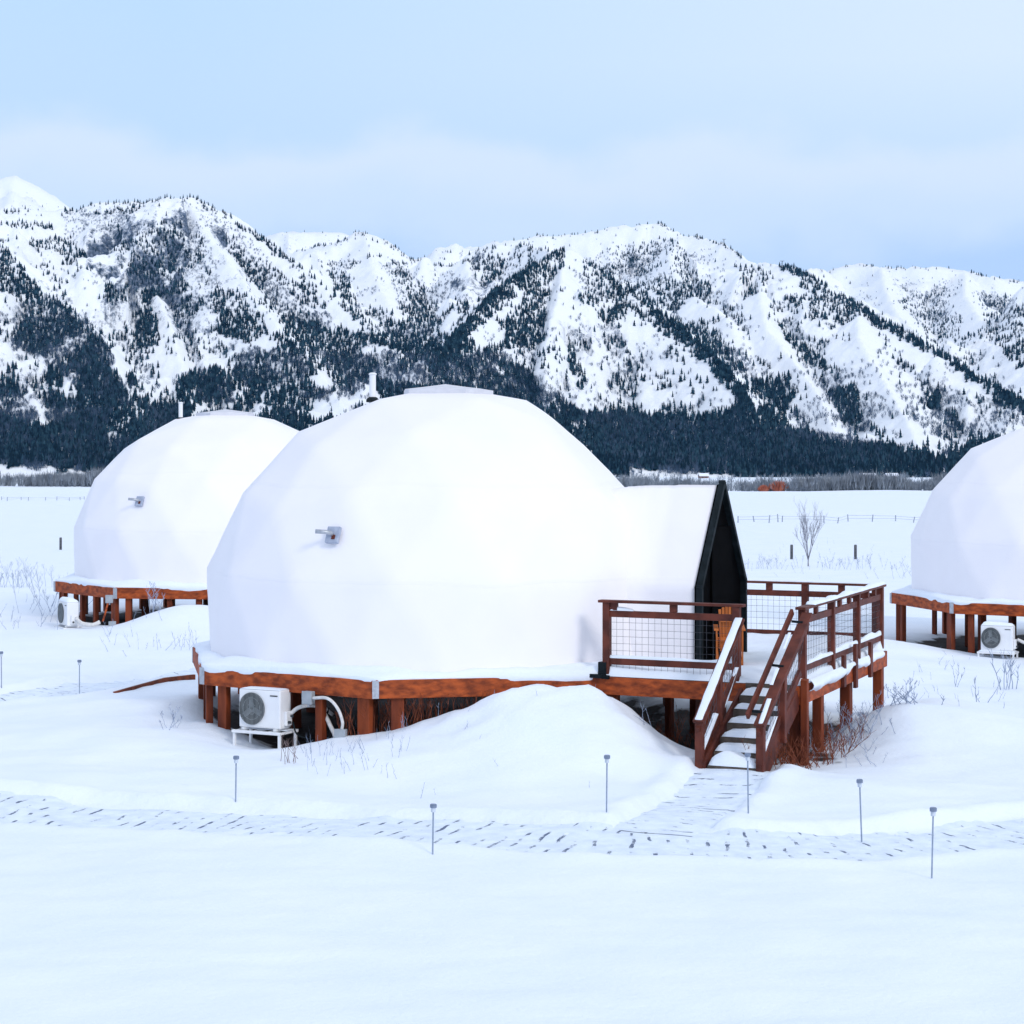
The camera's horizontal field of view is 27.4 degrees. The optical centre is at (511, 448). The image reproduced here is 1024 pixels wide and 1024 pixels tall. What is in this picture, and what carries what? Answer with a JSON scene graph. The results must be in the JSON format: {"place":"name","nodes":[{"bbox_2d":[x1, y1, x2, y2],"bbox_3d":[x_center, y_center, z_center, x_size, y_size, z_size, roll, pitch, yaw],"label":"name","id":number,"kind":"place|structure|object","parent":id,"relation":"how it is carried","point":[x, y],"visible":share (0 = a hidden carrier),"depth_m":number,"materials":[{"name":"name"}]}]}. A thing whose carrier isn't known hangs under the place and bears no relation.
{"place":"outdoors","nodes":[
{"label":"outdoors","id":0,"kind":"place"},
{"bbox_2d":[0,668,197,700],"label":"path","id":1,"kind":"structure","parent":0,"point":[66,689],"depth_m":36.05,"materials":[{"name":"white snow"}]},
{"bbox_2d":[0,477,1023,1023],"bbox_3d":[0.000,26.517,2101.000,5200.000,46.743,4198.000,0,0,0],"label":"ground","id":2,"kind":"structure","parent":0,"point":[102,925],"depth_m":21.24,"materials":[{"name":"white snow"}]},
{"bbox_2d":[0,651,2,687],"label":"path light","id":3,"kind":"object","parent":2,"relation":"on","point":[1,653],"visible":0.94,"depth_m":35.35,"materials":[{"name":"grey metal"}]},
{"bbox_2d":[0,559,54,587],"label":"frosted bush","id":4,"kind":"object","parent":2,"relation":"on","point":[23,575],"visible":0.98,"depth_m":67.53,"materials":[{"name":"white plant"}]},
{"bbox_2d":[1,496,84,500],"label":"wire fence","id":5,"kind":"object","parent":2,"relation":"on","point":[45,498],"visible":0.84,"depth_m":356.99,"materials":[{"name":"grey metal"}]},
{"bbox_2d":[11,575,92,613],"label":"frosted bush","id":6,"kind":"object","parent":2,"relation":"on","point":[39,596],"visible":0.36,"depth_m":52.79,"materials":[{"name":"grey plant"}]},
{"bbox_2d":[0,466,104,486],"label":"willow thicket","id":7,"kind":"object","parent":2,"relation":"on","point":[75,479],"visible":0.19,"depth_m":579.03,"materials":[{"name":"grey plant"}]},
{"bbox_2d":[59,537,61,549],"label":"field post","id":8,"kind":"object","parent":2,"relation":"on","point":[60,543],"visible":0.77,"depth_m":123.70,"materials":[{"name":"grey wood"}]},
{"bbox_2d":[54,625,83,628],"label":"equipment stand","id":9,"kind":"object","parent":2,"relation":"on","point":[60,627],"visible":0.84,"depth_m":47.05,"materials":[{"name":"white metal"}]},
{"bbox_2d":[58,601,78,627],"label":"air conditioner","id":10,"kind":"object","parent":9,"relation":"on","point":[68,612],"visible":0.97,"depth_m":46.93,"materials":[{"name":"white metal"}]},
{"bbox_2d":[75,617,100,626],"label":"insulated pipe","id":11,"kind":"object","parent":10,"relation":"attached to","point":[80,622],"visible":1,"depth_m":46.65,"materials":[{"name":"white plastic"}]},
{"bbox_2d":[77,660,81,693],"bbox_3d":[-7.244,3.992,35.229,0.070,0.922,0.070,-1,1,-36],"label":"path light","id":12,"kind":"object","parent":2,"relation":"on","point":[79,662],"visible":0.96,"depth_m":35.22,"materials":[{"name":"grey metal"}]},
{"bbox_2d":[53,581,207,623],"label":"wooden deck","id":13,"kind":"structure","parent":2,"relation":"on","point":[97,593],"depth_m":47.72,"materials":[{"name":"brown wood"}]},
{"bbox_2d":[105,595,112,604],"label":"junction box","id":14,"kind":"object","parent":13,"relation":"attached to","point":[109,599],"visible":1,"depth_m":46.80,"materials":[{"name":"metal"}]},
{"bbox_2d":[102,603,108,621],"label":"conduit","id":15,"kind":"object","parent":14,"relation":"attached to","point":[105,612],"visible":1,"depth_m":46.78,"materials":[{"name":"orange plastic"}]},
{"bbox_2d":[108,621,115,625],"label":"junction box","id":16,"kind":"object","parent":15,"relation":"attached to","point":[110,623],"visible":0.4,"depth_m":46.75,"materials":[{"name":"metal"}]},
{"bbox_2d":[55,573,206,590],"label":"lying snow","id":17,"kind":"structure","parent":13,"relation":"on","point":[130,583],"depth_m":47.53,"materials":[{"name":"white snow"}]},
{"bbox_2d":[74,402,298,582],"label":"geodesic dome","id":18,"kind":"structure","parent":13,"relation":"on","point":[160,503],"depth_m":48.26,"materials":[{"name":"fabric"}]},
{"bbox_2d":[113,674,195,692],"bbox_3d":[-6.127,4.048,36.057,0.086,0.181,2.506,0,0,23],"label":"edging board","id":19,"kind":"object","parent":2,"relation":"on","point":[176,678],"visible":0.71,"depth_m":36.20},
{"bbox_2d":[145,580,164,612],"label":"bare shrub","id":20,"kind":"object","parent":2,"relation":"on","point":[155,604],"visible":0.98,"depth_m":46.85,"materials":[{"name":"grey plant"}]},
{"bbox_2d":[159,704,182,729],"bbox_3d":[-4.817,3.787,29.600,0.370,0.405,0.346,0,0,0],"label":"bare shrub","id":21,"kind":"object","parent":2,"relation":"on","point":[173,718],"visible":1,"depth_m":29.66,"materials":[{"name":"grey plant"}]},
{"bbox_2d":[233,755,238,801],"bbox_3d":[-3.222,4.039,24.527,0.070,0.922,0.070,1,0,-7],"label":"path light","id":22,"kind":"object","parent":2,"relation":"on","point":[235,757],"visible":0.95,"depth_m":24.52,"materials":[{"name":"grey metal"}]},
{"bbox_2d":[232,728,297,747],"bbox_3d":[-3.420,4.240,29.120,0.800,0.720,0.465,0,0,27],"label":"equipment stand","id":23,"kind":"object","parent":2,"relation":"on","point":[250,732],"visible":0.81,"depth_m":29.01,"materials":[{"name":"white metal"}]},
{"bbox_2d":[239,688,293,731],"bbox_3d":[-3.381,3.600,29.097,0.770,0.560,0.315,0,0,27],"label":"air conditioner","id":24,"kind":"object","parent":23,"relation":"on","point":[269,709],"visible":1,"depth_m":28.97,"materials":[{"name":"white metal"}]},
{"bbox_2d":[292,708,328,739],"bbox_3d":[-2.760,3.805,29.036,0.541,0.417,0.141,0,0,-25],"label":"drooping cable","id":25,"kind":"object","parent":24,"relation":"attached to","point":[296,733],"visible":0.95,"depth_m":28.97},
{"bbox_2d":[290,704,333,715],"bbox_3d":[-2.756,3.618,29.112,0.665,0.211,0.134,0,0,-29],"label":"insulated pipe","id":26,"kind":"object","parent":24,"relation":"attached to","point":[297,708],"visible":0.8,"depth_m":29.00,"materials":[{"name":"white plastic"}]},
{"bbox_2d":[281,734,297,762],"bbox_3d":[-2.873,3.885,27.241,0.264,0.460,0.478,0,0,-7],"label":"dry weed","id":27,"kind":"object","parent":2,"relation":"on","point":[289,749],"visible":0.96,"depth_m":27.18,"materials":[{"name":"grey plant"}]},
{"bbox_2d":[325,715,333,737],"bbox_3d":[-2.525,3.813,28.892,0.226,0.508,0.298,0,0,-13],"label":"drain pipe","id":28,"kind":"object","parent":2,"relation":"on","point":[329,724],"visible":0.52,"depth_m":28.82,"materials":[{"name":"white plastic"}]},
{"bbox_2d":[430,803,436,854],"bbox_3d":[-0.806,4.074,21.402,0.070,0.922,0.070,1,-2,-2],"label":"path light","id":29,"kind":"object","parent":2,"relation":"on","point":[433,806],"visible":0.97,"depth_m":21.40,"materials":[{"name":"grey metal"}]},
{"bbox_2d":[2,471,942,481],"bbox_3d":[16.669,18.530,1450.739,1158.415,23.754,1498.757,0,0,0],"label":"valley scrub","id":30,"kind":"object","parent":2,"relation":"on","point":[728,478],"visible":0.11,"depth_m":1099.52,"materials":[{"name":"grey plant"}]},
{"bbox_2d":[0,542,1018,795],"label":"frosted grass","id":31,"kind":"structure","parent":2,"relation":"on","point":[494,692],"depth_m":28.73,"materials":[{"name":"plant"}]},
{"bbox_2d":[59,597,1016,730],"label":"lying snow","id":32,"kind":"structure","parent":2,"relation":"on","point":[71,599],"depth_m":44.93,"materials":[{"name":"white snow"}]},
{"bbox_2d":[192,581,886,771],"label":"wooden deck","id":33,"kind":"structure","parent":2,"relation":"on","point":[792,709],"depth_m":28.45,"materials":[{"name":"brown wood"}]},
{"bbox_2d":[302,691,314,706],"bbox_3d":[-2.783,3.420,28.775,0.160,0.220,0.101,0,0,30],"label":"junction box","id":34,"kind":"object","parent":33,"relation":"attached to","point":[307,699],"visible":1,"depth_m":28.73,"materials":[{"name":"metal"}]},
{"bbox_2d":[312,696,343,728],"bbox_3d":[-2.509,3.579,28.537,0.564,0.452,0.096,0,0,36],"label":"flexible conduit","id":35,"kind":"object","parent":33,"relation":"attached to","point":[335,706],"visible":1,"depth_m":28.42,"materials":[{"name":"white plastic"}]},
{"bbox_2d":[334,729,346,737],"bbox_3d":[-2.312,3.890,28.415,0.160,0.220,0.101,0,0,20],"label":"junction box","id":36,"kind":"object","parent":35,"relation":"hanging from","point":[338,733],"visible":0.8,"depth_m":28.37,"materials":[{"name":"metal"}]},
{"bbox_2d":[207,373,746,671],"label":"geodesic dome","id":37,"kind":"structure","parent":33,"relation":"on","point":[445,528],"depth_m":29.51,"materials":[{"name":"fabric"}]},
{"bbox_2d":[193,579,885,767],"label":"lying snow","id":38,"kind":"structure","parent":33,"relation":"on","point":[757,654],"depth_m":28.62,"materials":[{"name":"white snow"}]},
{"bbox_2d":[713,607,745,664],"bbox_3d":[3.046,2.628,29.499,0.437,0.911,0.693,0,0,4],"label":"adirondack chair","id":39,"kind":"object","parent":33,"relation":"on","point":[722,628],"visible":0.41,"depth_m":29.32,"materials":[{"name":"brown wood"}]},
{"bbox_2d":[335,693,875,768],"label":"dry undergrowth","id":40,"kind":"object","parent":2,"relation":"on","point":[794,757],"visible":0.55,"depth_m":28.46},
{"bbox_2d":[604,755,609,812],"bbox_3d":[1.040,3.821,23.098,0.071,0.922,0.070,0,1,-24],"label":"path light","id":41,"kind":"object","parent":2,"relation":"on","point":[606,757],"visible":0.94,"depth_m":23.09,"materials":[{"name":"grey metal"}]},
{"bbox_2d":[635,703,650,724],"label":"dry weed","id":42,"kind":"object","parent":2,"relation":"on","point":[642,715],"visible":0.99,"depth_m":28.20,"materials":[{"name":"grey plant"}]},
{"bbox_2d":[616,473,790,490],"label":"willow thicket","id":43,"kind":"object","parent":2,"relation":"on","point":[626,481],"visible":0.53,"depth_m":492.32,"materials":[{"name":"grey plant"}]},
{"bbox_2d":[698,473,708,477],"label":"cabin","id":44,"kind":"object","parent":2,"relation":"on","point":[703,475],"visible":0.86,"depth_m":1847.86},
{"bbox_2d":[744,753,750,813],"bbox_3d":[2.622,3.836,23.353,0.070,0.922,0.070,-1,0,-34],"label":"path light","id":45,"kind":"object","parent":2,"relation":"on","point":[747,756],"visible":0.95,"depth_m":23.35,"materials":[{"name":"grey metal"}]},
{"bbox_2d":[758,485,769,490],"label":"willow bush","id":46,"kind":"object","parent":2,"relation":"on","point":[764,488],"visible":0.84,"depth_m":485.47,"materials":[{"name":"orange plant"}]},
{"bbox_2d":[744,556,792,568],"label":"frosted bush","id":47,"kind":"object","parent":2,"relation":"on","point":[766,564],"visible":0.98,"depth_m":96.21,"materials":[{"name":"white plant"}]},
{"bbox_2d":[769,480,788,490],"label":"willow bush","id":48,"kind":"object","parent":2,"relation":"on","point":[778,487],"visible":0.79,"depth_m":485.13,"materials":[{"name":"orange plant"}]},
{"bbox_2d":[790,545,792,558],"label":"field post","id":49,"kind":"object","parent":2,"relation":"on","point":[791,551],"visible":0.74,"depth_m":109.07,"materials":[{"name":"grey wood"}]},
{"bbox_2d":[792,499,825,565],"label":"bare sapling","id":50,"kind":"object","parent":2,"relation":"on","point":[806,528],"visible":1,"depth_m":99.07,"materials":[{"name":"grey plant"}]},
{"bbox_2d":[737,514,916,522],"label":"wire fence","id":51,"kind":"object","parent":2,"relation":"on","point":[872,518],"visible":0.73,"depth_m":220.67,"materials":[{"name":"grey metal"}]},
{"bbox_2d":[792,553,904,569],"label":"frosted bush","id":52,"kind":"object","parent":2,"relation":"on","point":[848,563],"visible":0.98,"depth_m":96.42,"materials":[{"name":"white plant"}]},
{"bbox_2d":[809,693,895,750],"bbox_3d":[4.476,3.788,28.908,1.501,0.896,1.026,0,0,0],"label":"bare shrub","id":53,"kind":"object","parent":2,"relation":"on","point":[880,709],"visible":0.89,"depth_m":29.01,"materials":[{"name":"brown plant"}]},
{"bbox_2d":[854,545,856,558],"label":"field post","id":54,"kind":"object","parent":2,"relation":"on","point":[855,551],"visible":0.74,"depth_m":109.08,"materials":[{"name":"grey wood"}]},
{"bbox_2d":[856,779,862,841],"bbox_3d":[3.746,4.005,22.568,0.070,0.922,0.070,-1,-1,-31],"label":"path light","id":55,"kind":"object","parent":2,"relation":"on","point":[859,782],"visible":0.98,"depth_m":22.56,"materials":[{"name":"grey metal"}]},
{"bbox_2d":[786,469,946,490],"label":"willow thicket","id":56,"kind":"object","parent":2,"relation":"on","point":[861,481],"visible":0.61,"depth_m":482.42,"materials":[{"name":"grey plant"}]},
{"bbox_2d":[874,561,910,578],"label":"frosted bush","id":57,"kind":"object","parent":2,"relation":"on","point":[896,569],"visible":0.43,"depth_m":86.72,"materials":[{"name":"white plant"}]},
{"bbox_2d":[884,674,916,697],"bbox_3d":[6.635,4.015,35.546,0.798,0.455,0.541,0,0,-30],"label":"bare shrub","id":58,"kind":"object","parent":2,"relation":"on","point":[910,688],"visible":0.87,"depth_m":35.53,"materials":[{"name":"plant"}]},
{"bbox_2d":[890,686,944,705],"bbox_3d":[5.709,3.501,29.673,0.766,0.337,0.656,0,0,0],"label":"bare shrub","id":59,"kind":"object","parent":2,"relation":"on","point":[905,698],"visible":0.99,"depth_m":29.63,"materials":[{"name":"plant"}]},
{"bbox_2d":[930,807,936,877],"bbox_3d":[4.090,3.947,20.466,0.071,0.922,0.070,1,1,-9],"label":"path light","id":60,"kind":"object","parent":2,"relation":"on","point":[933,810],"visible":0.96,"depth_m":20.46,"materials":[{"name":"grey metal"}]},
{"bbox_2d":[890,593,1023,652],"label":"wooden deck","id":61,"kind":"structure","parent":2,"relation":"on","point":[949,610],"depth_m":46.55,"materials":[{"name":"brown wood"}]},
{"bbox_2d":[892,585,1023,604],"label":"lying snow","id":62,"kind":"structure","parent":61,"relation":"on","point":[938,596],"depth_m":46.35,"materials":[{"name":"white snow"}]},
{"bbox_2d":[911,427,1023,599],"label":"geodesic dome","id":63,"kind":"structure","parent":61,"relation":"on","point":[967,537],"depth_m":46.62,"materials":[{"name":"fabric"}]},
{"bbox_2d":[950,663,964,686],"bbox_3d":[7.867,3.998,36.969,0.278,0.477,0.197,0,0,41],"label":"dry weed","id":64,"kind":"object","parent":2,"relation":"on","point":[958,674],"visible":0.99,"depth_m":36.99,"materials":[{"name":"plant"}]},
{"bbox_2d":[973,677,1000,702],"bbox_3d":[7.699,3.934,34.117,0.461,0.523,0.317,0,0,0],"label":"dry weed","id":65,"kind":"object","parent":2,"relation":"on","point":[978,693],"visible":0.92,"depth_m":34.11,"materials":[{"name":"plant"}]},
{"bbox_2d":[977,651,1018,658],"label":"equipment stand","id":66,"kind":"object","parent":2,"relation":"on","point":[983,653],"visible":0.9,"depth_m":44.94,"materials":[{"name":"white metal"}]},
{"bbox_2d":[981,625,1018,650],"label":"air conditioner","id":67,"kind":"object","parent":66,"relation":"on","point":[1002,638],"visible":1,"depth_m":44.95,"materials":[{"name":"white metal"}]},
{"bbox_2d":[989,649,1019,689],"bbox_3d":[8.540,3.850,36.568,0.452,0.783,0.422,0,0,-41],"label":"dry weed","id":68,"kind":"object","parent":2,"relation":"on","point":[1011,665],"visible":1,"depth_m":36.59,"materials":[{"name":"plant"}]},
{"bbox_2d":[0,176,1023,476],"bbox_3d":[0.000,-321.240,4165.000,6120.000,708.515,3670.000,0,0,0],"label":"mountains","id":69,"kind":"structure","parent":0,"point":[764,338],"depth_m":2901.69,"materials":[{"name":"white snow"}]},
{"bbox_2d":[10,454,15,466],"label":"conifer","id":70,"kind":"object","parent":69,"relation":"on","point":[13,462],"visible":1,"depth_m":2363.90,"materials":[{"name":"green plant"}]},
{"bbox_2d":[0,195,1023,476],"bbox_3d":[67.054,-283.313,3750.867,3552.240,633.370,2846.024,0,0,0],"label":"conifer forest","id":71,"kind":"object","parent":69,"relation":"on","point":[40,435],"visible":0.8,"depth_m":2662.44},
{"bbox_2d":[0,200,1023,476],"bbox_3d":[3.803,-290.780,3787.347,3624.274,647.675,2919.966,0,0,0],"label":"leafless woodland","id":72,"kind":"object","parent":69,"relation":"on","point":[50,414],"visible":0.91,"depth_m":2623.97,"materials":[{"name":"grey plant"}]},
{"bbox_2d":[0,791,1023,860],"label":"path","id":73,"kind":"structure","parent":0,"point":[597,837],"depth_m":22.78,"materials":[{"name":"white snow"}]},
{"bbox_2d":[0,0,1023,280],"label":"sky","id":74,"kind":"structure","parent":0,"point":[826,135],"materials":[{"name":"blue"}]},
{"bbox_2d":[613,769,768,836],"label":"path","id":75,"kind":"structure","parent":0,"point":[705,800],"depth_m":24.63,"materials":[{"name":"white snow"}]}
]}

